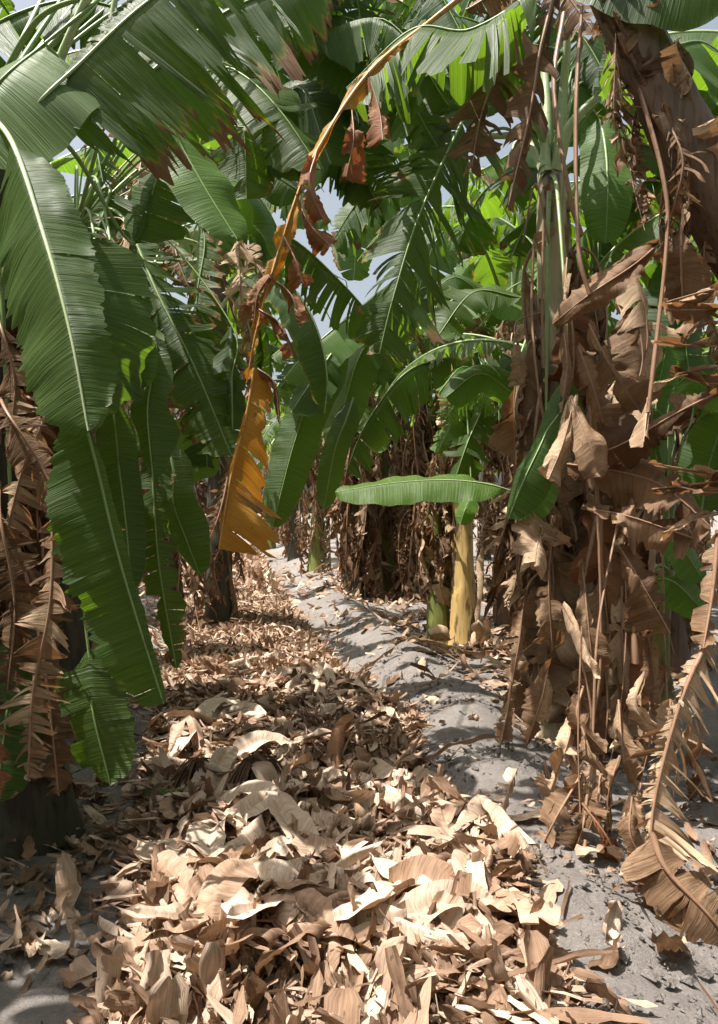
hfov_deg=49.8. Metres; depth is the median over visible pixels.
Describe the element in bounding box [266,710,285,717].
fallen leaf
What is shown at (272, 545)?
banana plant
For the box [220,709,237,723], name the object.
fallen leaf
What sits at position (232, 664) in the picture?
fallen leaf
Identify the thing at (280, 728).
fallen leaf
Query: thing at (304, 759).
fallen leaf
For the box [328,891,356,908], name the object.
fallen leaf
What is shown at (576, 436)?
banana plant
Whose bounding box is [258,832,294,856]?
fallen leaf
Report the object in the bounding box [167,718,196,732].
fallen leaf
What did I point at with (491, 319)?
banana plant
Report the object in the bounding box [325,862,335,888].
fallen leaf
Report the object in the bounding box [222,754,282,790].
fallen leaf
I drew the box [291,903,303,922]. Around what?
fallen leaf
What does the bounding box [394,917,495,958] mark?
fallen leaf
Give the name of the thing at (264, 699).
fallen leaf
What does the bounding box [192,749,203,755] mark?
fallen leaf
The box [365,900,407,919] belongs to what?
fallen leaf
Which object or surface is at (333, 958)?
fallen leaf
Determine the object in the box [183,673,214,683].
fallen leaf
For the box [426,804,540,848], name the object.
fallen leaf
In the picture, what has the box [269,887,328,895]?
fallen leaf
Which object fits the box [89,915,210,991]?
fallen leaf
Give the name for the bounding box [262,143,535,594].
banana plant
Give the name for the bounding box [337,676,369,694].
fallen leaf
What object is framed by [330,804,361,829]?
fallen leaf
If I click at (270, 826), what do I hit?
fallen leaf
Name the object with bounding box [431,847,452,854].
fallen leaf
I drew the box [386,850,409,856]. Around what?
fallen leaf
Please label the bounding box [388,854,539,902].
fallen leaf
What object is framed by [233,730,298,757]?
fallen leaf
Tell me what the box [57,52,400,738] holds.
banana plant
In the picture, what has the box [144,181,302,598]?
banana plant
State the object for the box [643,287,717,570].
banana plant
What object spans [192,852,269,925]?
fallen leaf
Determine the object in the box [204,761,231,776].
fallen leaf
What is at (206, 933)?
fallen leaf
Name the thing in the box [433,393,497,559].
banana plant
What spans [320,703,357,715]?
fallen leaf
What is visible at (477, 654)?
fallen stalk
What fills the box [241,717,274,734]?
fallen leaf
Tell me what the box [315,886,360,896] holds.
fallen leaf
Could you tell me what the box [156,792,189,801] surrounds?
fallen leaf
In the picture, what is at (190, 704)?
fallen leaf
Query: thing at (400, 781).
fallen leaf
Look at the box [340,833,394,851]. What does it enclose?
fallen leaf
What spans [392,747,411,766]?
fallen leaf
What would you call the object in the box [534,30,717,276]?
banana plant
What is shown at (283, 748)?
fallen leaf
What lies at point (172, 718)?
fallen leaf
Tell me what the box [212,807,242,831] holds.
fallen leaf
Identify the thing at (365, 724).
fallen leaf
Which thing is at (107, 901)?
fallen stalk
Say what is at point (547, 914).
fallen leaf
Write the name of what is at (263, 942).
fallen leaf
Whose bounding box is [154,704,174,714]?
fallen leaf
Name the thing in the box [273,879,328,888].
fallen leaf
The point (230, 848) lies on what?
fallen leaf
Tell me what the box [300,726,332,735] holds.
fallen leaf
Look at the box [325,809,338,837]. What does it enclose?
fallen leaf
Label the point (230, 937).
fallen leaf
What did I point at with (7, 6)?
banana plant
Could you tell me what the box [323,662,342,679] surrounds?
fallen leaf
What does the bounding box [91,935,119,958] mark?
fallen leaf
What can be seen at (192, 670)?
fallen leaf
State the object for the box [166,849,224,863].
fallen leaf
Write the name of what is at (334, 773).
fallen leaf
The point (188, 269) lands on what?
banana plant
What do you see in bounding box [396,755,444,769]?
fallen leaf
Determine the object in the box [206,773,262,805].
fallen leaf
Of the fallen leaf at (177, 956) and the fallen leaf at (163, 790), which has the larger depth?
the fallen leaf at (163, 790)
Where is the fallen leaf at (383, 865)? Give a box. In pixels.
[368,852,397,878]
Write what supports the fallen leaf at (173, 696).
on the leaf litter at (521, 974)
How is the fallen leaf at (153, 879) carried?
on the leaf litter at (521, 974)
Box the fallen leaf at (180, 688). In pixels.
[178,685,204,697]
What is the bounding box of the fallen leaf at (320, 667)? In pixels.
[312,661,336,693]
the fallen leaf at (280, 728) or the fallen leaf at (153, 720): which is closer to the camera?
the fallen leaf at (280, 728)
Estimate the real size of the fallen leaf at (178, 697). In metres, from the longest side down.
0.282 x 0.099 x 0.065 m
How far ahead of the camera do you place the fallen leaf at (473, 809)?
2.78 m
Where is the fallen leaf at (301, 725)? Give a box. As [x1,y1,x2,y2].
[296,721,307,734]
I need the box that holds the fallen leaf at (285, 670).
[265,665,301,680]
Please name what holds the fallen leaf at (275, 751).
on the leaf litter at (521, 974)
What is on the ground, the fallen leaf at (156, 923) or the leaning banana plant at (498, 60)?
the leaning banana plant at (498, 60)
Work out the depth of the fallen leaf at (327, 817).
2.85 m
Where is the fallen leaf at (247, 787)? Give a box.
[215,780,279,809]
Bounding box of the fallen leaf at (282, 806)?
[267,790,318,863]
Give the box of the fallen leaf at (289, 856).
[285,851,313,859]
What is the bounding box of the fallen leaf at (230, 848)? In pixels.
[224,839,234,851]
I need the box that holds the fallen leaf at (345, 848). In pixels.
[336,837,381,866]
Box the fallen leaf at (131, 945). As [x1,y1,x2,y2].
[96,908,251,981]
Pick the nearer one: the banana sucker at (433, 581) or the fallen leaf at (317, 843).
the fallen leaf at (317, 843)
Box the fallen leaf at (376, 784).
[364,781,381,789]
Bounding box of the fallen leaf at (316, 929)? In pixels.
[255,920,340,975]
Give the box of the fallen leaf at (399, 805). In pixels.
[394,785,404,820]
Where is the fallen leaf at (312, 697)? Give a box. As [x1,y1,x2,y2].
[289,695,319,708]
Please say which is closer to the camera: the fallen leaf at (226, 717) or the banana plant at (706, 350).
the fallen leaf at (226, 717)
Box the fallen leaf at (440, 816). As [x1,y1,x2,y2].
[430,803,465,836]
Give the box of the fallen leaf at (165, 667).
[162,664,182,681]
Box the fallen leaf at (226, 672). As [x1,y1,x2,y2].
[220,670,234,674]
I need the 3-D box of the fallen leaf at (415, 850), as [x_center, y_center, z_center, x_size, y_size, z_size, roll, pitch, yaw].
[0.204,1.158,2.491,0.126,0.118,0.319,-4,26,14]
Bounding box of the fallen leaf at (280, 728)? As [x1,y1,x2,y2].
[274,717,298,738]
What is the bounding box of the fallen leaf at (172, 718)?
[164,716,178,722]
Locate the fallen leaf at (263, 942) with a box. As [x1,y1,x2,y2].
[196,906,283,971]
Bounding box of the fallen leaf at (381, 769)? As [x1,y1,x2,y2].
[366,757,415,779]
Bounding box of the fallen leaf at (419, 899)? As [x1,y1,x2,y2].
[382,879,499,932]
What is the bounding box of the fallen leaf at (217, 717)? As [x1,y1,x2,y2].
[211,708,224,722]
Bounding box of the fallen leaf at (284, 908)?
[262,873,349,937]
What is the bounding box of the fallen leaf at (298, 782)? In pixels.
[278,776,308,789]
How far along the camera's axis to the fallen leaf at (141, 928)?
2.08 m
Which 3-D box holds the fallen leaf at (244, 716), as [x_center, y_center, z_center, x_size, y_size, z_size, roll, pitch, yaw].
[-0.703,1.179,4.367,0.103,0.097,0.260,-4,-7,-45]
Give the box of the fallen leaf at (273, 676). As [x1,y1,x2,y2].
[264,673,281,682]
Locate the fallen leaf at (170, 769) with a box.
[159,764,180,778]
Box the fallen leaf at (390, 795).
[384,785,430,819]
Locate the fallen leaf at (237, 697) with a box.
[220,693,240,708]
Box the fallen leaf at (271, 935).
[220,925,305,969]
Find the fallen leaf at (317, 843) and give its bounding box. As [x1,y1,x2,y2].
[269,831,342,862]
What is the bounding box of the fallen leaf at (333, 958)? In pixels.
[261,894,339,974]
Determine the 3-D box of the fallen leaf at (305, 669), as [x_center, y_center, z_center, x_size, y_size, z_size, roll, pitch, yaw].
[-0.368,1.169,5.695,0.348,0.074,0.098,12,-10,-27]
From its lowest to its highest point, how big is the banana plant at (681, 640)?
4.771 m
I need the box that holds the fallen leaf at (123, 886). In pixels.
[105,873,144,903]
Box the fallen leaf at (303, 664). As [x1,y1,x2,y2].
[294,662,312,672]
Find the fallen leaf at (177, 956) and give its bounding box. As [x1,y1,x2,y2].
[163,901,200,984]
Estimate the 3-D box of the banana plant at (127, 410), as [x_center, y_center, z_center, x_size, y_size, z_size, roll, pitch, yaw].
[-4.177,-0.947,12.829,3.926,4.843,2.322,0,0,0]
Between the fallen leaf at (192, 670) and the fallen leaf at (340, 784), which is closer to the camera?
the fallen leaf at (340, 784)
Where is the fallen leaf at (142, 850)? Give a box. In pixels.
[133,839,196,873]
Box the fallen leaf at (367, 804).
[341,791,378,813]
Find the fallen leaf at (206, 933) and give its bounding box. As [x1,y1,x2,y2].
[197,916,277,944]
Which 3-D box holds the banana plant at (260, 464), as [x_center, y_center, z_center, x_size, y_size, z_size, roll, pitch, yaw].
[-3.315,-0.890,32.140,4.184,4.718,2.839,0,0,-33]
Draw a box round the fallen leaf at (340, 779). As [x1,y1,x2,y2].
[328,776,359,784]
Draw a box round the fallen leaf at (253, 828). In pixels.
[186,814,265,864]
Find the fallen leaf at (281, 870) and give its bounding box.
[246,858,298,882]
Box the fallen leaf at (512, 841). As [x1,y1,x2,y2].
[489,830,536,872]
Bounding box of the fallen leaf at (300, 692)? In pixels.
[289,690,314,695]
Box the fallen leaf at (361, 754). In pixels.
[342,746,370,767]
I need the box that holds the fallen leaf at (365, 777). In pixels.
[359,771,386,786]
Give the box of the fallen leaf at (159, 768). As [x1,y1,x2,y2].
[140,758,187,771]
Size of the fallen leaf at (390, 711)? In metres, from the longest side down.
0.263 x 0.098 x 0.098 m
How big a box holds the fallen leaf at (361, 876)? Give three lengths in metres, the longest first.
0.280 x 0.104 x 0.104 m
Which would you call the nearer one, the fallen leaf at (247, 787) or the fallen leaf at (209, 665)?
the fallen leaf at (247, 787)
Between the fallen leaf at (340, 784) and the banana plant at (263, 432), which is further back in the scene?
the banana plant at (263, 432)
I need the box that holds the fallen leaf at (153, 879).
[151,872,172,903]
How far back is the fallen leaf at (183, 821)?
2.96 m
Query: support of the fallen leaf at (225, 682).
on the leaf litter at (521, 974)
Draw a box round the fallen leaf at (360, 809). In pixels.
[296,797,367,817]
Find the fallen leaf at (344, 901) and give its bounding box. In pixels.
[336,895,400,934]
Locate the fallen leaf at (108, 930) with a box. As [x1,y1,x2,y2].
[97,915,133,941]
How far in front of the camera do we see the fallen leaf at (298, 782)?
3.22 m
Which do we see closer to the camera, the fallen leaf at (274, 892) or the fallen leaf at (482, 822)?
the fallen leaf at (274, 892)
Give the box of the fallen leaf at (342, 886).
[337,874,360,904]
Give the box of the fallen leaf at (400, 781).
[378,765,407,794]
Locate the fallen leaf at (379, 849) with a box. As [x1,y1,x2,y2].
[373,838,387,856]
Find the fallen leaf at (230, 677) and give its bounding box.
[212,674,247,683]
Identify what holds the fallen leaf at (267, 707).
on the leaf litter at (521, 974)
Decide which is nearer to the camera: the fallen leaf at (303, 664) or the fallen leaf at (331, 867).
the fallen leaf at (331, 867)
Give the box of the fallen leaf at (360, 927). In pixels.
[352,921,370,933]
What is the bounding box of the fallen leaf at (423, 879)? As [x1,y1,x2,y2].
[387,874,431,883]
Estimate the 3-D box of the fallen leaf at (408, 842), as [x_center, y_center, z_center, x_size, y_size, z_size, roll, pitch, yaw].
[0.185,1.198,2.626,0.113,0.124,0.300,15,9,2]
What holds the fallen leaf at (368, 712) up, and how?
on the leaf litter at (521, 974)
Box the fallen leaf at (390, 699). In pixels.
[381,693,419,708]
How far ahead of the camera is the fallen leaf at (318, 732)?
3.84 m
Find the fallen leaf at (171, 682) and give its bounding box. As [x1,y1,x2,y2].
[168,676,175,689]
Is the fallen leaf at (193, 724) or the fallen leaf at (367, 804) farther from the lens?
the fallen leaf at (193, 724)
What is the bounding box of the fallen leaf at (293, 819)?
[286,812,294,827]
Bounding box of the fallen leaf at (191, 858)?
[188,848,223,870]
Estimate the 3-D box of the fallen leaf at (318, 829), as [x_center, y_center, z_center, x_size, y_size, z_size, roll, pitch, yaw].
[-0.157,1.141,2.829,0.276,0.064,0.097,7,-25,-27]
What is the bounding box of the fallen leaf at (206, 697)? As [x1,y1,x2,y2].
[204,692,227,699]
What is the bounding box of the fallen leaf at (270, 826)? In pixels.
[254,811,279,832]
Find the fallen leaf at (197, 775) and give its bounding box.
[187,768,205,791]
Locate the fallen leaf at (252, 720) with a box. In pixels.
[236,715,274,735]
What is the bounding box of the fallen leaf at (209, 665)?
[204,658,222,674]
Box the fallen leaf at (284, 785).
[278,773,298,790]
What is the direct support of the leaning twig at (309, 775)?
on the leaf litter at (521, 974)
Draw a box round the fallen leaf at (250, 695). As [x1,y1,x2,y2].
[246,691,257,702]
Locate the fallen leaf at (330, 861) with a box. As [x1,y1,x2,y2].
[312,855,407,869]
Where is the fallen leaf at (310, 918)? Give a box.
[276,911,375,957]
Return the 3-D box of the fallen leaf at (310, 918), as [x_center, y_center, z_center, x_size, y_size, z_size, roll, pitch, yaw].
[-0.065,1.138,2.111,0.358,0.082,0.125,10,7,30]
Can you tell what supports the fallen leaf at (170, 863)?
on the leaf litter at (521, 974)
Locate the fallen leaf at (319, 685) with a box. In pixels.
[285,672,327,710]
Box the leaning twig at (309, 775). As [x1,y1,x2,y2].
[305,739,316,807]
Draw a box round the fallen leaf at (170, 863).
[149,850,201,903]
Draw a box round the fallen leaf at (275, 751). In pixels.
[270,748,292,758]
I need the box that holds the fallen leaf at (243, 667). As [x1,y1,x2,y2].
[222,664,246,669]
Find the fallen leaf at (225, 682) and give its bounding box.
[217,679,255,685]
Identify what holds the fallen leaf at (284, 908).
on the leaf litter at (521, 974)
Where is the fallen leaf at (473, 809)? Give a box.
[455,794,527,867]
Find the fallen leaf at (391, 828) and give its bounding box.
[385,820,432,848]
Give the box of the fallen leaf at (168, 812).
[158,783,180,820]
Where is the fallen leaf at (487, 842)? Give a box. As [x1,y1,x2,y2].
[481,837,497,845]
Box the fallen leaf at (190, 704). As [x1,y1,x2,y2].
[186,702,198,706]
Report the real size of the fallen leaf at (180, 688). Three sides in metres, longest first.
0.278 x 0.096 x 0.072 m
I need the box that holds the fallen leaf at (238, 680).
[227,677,266,695]
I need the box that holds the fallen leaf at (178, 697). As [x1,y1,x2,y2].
[166,691,198,705]
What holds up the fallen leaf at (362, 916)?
on the leaf litter at (521, 974)
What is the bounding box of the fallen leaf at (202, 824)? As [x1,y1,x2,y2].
[186,822,234,838]
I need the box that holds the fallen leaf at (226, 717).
[222,712,233,721]
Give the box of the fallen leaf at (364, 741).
[355,734,367,748]
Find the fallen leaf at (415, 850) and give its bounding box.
[407,839,438,857]
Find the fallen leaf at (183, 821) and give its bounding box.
[176,805,192,833]
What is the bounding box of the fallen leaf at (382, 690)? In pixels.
[377,687,386,697]
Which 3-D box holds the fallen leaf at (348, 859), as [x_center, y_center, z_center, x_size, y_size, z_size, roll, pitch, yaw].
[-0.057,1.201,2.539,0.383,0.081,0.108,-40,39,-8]
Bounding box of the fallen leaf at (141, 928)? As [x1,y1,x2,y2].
[121,926,143,971]
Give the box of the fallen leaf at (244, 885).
[116,881,253,942]
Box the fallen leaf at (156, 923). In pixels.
[128,918,166,977]
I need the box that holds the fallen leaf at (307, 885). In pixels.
[257,881,324,891]
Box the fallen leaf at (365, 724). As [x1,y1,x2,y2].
[354,713,381,732]
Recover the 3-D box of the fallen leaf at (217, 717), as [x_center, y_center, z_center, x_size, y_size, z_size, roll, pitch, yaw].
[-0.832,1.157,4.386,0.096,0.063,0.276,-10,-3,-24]
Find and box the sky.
[0,0,717,513]
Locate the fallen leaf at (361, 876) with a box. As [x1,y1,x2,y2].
[352,864,375,893]
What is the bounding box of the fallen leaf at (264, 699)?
[224,694,270,705]
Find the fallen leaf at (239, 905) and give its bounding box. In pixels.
[221,887,283,918]
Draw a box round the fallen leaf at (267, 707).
[258,702,292,715]
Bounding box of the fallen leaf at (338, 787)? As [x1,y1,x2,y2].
[327,784,343,790]
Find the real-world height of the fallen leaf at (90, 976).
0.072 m
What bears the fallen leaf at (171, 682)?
on the leaf litter at (521, 974)
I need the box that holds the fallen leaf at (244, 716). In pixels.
[233,712,249,721]
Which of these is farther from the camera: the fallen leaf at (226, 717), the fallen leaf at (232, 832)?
the fallen leaf at (226, 717)
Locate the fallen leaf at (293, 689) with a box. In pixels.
[288,687,310,693]
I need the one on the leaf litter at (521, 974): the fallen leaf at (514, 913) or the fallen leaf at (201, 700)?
the fallen leaf at (201, 700)
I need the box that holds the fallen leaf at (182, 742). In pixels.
[170,731,195,756]
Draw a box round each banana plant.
[0,0,16,18]
[0,0,467,861]
[48,131,323,581]
[50,140,283,292]
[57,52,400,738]
[65,45,256,86]
[71,143,411,627]
[125,400,151,576]
[128,190,204,287]
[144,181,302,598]
[218,0,717,945]
[236,405,323,560]
[238,424,280,548]
[239,444,282,541]
[244,411,310,557]
[250,264,434,600]
[252,379,367,573]
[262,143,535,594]
[263,391,405,564]
[332,0,717,868]
[335,140,717,581]
[346,293,522,646]
[370,170,643,626]
[374,325,500,583]
[387,220,523,602]
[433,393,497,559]
[438,238,572,584]
[474,235,717,427]
[480,472,497,552]
[484,141,717,676]
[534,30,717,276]
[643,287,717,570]
[701,336,717,373]
[708,511,715,538]
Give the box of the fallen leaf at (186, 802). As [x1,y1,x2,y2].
[180,779,227,812]
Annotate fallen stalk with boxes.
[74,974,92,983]
[96,874,127,915]
[355,635,514,674]
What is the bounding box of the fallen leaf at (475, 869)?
[451,849,487,890]
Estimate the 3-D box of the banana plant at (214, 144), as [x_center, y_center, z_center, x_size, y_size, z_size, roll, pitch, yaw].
[-2.608,-1.137,6.441,4.682,5.102,1.372,0,0,-15]
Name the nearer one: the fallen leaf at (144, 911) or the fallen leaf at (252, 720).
the fallen leaf at (144, 911)
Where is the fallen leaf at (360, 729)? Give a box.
[354,721,365,751]
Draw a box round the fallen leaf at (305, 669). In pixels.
[296,667,323,673]
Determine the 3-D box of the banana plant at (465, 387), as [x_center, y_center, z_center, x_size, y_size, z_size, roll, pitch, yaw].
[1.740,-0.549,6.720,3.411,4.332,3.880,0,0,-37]
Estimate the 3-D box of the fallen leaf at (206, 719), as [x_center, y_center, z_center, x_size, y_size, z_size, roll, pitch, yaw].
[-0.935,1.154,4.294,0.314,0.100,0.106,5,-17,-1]
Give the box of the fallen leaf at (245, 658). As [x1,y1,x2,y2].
[243,654,252,671]
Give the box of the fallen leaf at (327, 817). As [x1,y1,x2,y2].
[297,801,356,832]
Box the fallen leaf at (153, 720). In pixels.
[141,706,194,732]
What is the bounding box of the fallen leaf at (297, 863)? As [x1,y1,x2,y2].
[287,859,303,870]
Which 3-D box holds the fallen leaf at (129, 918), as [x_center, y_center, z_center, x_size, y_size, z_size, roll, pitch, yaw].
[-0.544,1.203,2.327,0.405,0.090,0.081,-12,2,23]
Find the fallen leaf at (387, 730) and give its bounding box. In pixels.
[374,719,400,735]
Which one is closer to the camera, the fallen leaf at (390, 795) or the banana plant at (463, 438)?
the fallen leaf at (390, 795)
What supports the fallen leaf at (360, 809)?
on the leaf litter at (521, 974)
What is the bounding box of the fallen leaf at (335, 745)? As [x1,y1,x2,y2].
[326,712,354,769]
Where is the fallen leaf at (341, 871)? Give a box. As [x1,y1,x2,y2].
[312,854,373,881]
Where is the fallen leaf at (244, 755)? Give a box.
[238,751,251,759]
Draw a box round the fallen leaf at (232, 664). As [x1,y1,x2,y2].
[228,655,259,669]
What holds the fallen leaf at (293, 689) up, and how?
on the leaf litter at (521, 974)
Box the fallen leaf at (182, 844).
[160,838,190,849]
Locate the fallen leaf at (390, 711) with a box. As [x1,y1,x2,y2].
[372,706,395,725]
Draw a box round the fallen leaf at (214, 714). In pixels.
[211,705,232,717]
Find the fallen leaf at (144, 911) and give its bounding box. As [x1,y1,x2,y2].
[133,902,182,919]
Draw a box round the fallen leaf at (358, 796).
[342,781,383,806]
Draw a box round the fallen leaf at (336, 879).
[333,868,337,885]
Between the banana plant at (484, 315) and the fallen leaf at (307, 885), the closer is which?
the fallen leaf at (307, 885)
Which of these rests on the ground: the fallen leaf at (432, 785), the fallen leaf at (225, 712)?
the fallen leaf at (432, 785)
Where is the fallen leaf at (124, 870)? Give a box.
[100,860,148,883]
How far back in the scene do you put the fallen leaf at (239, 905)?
2.06 m
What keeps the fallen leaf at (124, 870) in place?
on the leaf litter at (521, 974)
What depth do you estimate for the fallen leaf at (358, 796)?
3.00 m
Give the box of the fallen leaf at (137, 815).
[131,809,162,828]
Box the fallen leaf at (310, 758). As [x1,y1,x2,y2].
[280,750,311,771]
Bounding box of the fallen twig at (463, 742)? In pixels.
[413,734,499,766]
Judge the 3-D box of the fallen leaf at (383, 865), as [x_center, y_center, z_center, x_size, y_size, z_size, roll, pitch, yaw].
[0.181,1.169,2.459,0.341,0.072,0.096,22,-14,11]
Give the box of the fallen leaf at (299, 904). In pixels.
[294,896,307,915]
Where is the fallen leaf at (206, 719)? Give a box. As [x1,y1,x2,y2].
[163,710,213,725]
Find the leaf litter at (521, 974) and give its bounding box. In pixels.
[3,542,717,1023]
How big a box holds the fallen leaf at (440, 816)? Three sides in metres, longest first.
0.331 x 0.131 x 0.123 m
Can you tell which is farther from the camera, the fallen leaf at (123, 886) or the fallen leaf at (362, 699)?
the fallen leaf at (362, 699)
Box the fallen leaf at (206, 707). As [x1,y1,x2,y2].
[195,697,239,725]
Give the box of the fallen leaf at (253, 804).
[224,791,277,837]
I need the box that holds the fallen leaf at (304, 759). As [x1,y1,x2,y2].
[289,754,309,773]
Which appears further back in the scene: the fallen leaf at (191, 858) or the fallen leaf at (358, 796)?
the fallen leaf at (358, 796)
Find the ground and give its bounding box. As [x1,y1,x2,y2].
[0,513,717,1023]
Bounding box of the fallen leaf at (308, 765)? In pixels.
[288,762,318,774]
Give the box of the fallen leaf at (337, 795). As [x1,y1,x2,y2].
[295,786,351,800]
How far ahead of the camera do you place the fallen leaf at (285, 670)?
5.58 m
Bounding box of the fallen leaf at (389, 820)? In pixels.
[356,818,428,833]
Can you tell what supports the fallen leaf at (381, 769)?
on the leaf litter at (521, 974)
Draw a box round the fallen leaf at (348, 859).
[335,839,386,867]
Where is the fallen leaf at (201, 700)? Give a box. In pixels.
[187,692,210,705]
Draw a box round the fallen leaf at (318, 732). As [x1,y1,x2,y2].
[294,728,352,742]
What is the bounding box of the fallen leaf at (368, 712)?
[360,706,401,725]
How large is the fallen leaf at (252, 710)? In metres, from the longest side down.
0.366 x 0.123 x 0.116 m
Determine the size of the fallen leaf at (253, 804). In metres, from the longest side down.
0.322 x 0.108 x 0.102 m
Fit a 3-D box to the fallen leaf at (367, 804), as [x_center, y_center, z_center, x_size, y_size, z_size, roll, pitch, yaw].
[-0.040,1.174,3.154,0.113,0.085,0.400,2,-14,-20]
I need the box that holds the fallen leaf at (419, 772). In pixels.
[385,765,436,790]
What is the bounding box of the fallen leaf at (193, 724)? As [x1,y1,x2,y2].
[167,714,209,756]
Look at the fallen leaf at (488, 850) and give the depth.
2.48 m
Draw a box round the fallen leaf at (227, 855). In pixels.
[201,846,245,866]
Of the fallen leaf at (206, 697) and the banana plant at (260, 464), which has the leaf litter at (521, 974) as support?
the fallen leaf at (206, 697)
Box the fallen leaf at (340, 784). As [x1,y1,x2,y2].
[335,779,356,790]
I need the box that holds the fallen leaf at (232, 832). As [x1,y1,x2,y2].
[225,814,243,842]
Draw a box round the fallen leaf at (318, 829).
[280,824,347,833]
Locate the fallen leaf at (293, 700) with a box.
[282,691,316,705]
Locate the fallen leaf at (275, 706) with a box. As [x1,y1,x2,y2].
[261,704,288,707]
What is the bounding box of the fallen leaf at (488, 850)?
[477,841,494,866]
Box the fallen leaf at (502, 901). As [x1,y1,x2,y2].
[486,882,516,911]
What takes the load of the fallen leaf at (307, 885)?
on the leaf litter at (521, 974)
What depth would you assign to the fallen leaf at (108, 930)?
2.24 m
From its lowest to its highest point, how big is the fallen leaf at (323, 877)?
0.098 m
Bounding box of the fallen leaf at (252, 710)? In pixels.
[229,702,265,717]
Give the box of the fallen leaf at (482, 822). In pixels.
[462,804,498,838]
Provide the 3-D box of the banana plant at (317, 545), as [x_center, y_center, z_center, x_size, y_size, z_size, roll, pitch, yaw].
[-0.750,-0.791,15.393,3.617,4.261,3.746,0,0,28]
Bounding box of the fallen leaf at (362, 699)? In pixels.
[340,695,366,706]
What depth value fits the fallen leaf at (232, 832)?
2.80 m
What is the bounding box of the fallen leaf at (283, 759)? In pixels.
[268,748,291,767]
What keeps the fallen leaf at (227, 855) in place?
on the leaf litter at (521, 974)
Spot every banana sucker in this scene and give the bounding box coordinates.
[409,449,452,644]
[644,251,717,704]
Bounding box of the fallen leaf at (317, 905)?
[292,888,372,976]
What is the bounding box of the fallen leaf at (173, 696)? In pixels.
[155,691,184,710]
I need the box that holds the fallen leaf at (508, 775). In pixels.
[482,767,517,838]
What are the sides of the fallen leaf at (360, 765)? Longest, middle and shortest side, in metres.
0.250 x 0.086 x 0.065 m
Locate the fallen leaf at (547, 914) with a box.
[511,898,560,925]
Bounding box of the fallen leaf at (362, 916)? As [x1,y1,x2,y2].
[348,910,371,925]
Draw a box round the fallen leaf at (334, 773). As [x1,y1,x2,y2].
[295,767,357,782]
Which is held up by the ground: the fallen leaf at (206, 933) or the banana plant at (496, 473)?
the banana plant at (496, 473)
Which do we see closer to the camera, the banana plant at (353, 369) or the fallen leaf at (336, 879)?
the fallen leaf at (336, 879)
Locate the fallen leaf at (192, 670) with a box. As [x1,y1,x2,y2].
[179,667,215,677]
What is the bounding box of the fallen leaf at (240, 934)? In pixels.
[184,899,257,984]
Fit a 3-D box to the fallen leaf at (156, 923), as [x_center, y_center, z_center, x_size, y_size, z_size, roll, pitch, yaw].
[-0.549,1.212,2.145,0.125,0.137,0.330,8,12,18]
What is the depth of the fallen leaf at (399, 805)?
2.92 m
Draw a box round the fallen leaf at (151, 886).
[145,863,206,897]
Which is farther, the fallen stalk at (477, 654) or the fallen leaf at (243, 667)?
the fallen stalk at (477, 654)
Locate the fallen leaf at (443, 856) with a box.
[428,833,492,860]
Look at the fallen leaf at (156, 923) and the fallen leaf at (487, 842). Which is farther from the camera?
the fallen leaf at (487, 842)
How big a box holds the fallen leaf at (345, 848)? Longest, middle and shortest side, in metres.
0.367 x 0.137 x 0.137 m
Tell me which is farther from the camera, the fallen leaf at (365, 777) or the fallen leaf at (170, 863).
the fallen leaf at (365, 777)
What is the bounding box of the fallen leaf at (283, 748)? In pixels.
[279,743,293,757]
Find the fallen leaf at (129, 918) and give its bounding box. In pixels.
[115,892,171,920]
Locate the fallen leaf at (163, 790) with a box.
[143,784,185,800]
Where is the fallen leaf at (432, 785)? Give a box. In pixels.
[426,773,454,792]
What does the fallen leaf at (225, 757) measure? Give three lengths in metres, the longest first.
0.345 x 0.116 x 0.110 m
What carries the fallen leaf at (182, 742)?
on the leaf litter at (521, 974)
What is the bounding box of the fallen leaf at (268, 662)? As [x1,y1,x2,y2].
[265,656,298,669]
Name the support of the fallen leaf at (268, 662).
on the leaf litter at (521, 974)
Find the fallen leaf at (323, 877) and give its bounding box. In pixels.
[318,872,328,885]
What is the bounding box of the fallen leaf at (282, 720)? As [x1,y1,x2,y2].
[271,717,311,724]
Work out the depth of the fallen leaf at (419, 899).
2.16 m
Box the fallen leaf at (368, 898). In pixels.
[333,881,421,919]
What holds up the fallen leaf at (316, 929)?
on the leaf litter at (521, 974)
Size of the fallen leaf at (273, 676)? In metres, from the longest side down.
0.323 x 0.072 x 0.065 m
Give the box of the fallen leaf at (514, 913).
[500,905,530,929]
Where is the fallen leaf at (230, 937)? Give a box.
[225,922,234,944]
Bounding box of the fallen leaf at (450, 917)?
[366,889,499,944]
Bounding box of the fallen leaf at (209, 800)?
[198,797,258,814]
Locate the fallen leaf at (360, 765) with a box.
[347,760,387,774]
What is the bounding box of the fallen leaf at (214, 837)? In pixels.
[186,813,233,863]
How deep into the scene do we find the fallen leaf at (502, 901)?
2.15 m
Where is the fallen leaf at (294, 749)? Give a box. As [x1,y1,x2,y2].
[288,743,297,757]
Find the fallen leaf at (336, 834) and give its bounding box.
[313,819,347,844]
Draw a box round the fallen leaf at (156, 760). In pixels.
[143,756,178,766]
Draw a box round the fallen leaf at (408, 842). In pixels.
[402,838,414,857]
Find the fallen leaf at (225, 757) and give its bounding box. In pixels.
[206,745,237,783]
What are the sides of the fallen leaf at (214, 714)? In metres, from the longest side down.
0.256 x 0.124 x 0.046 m

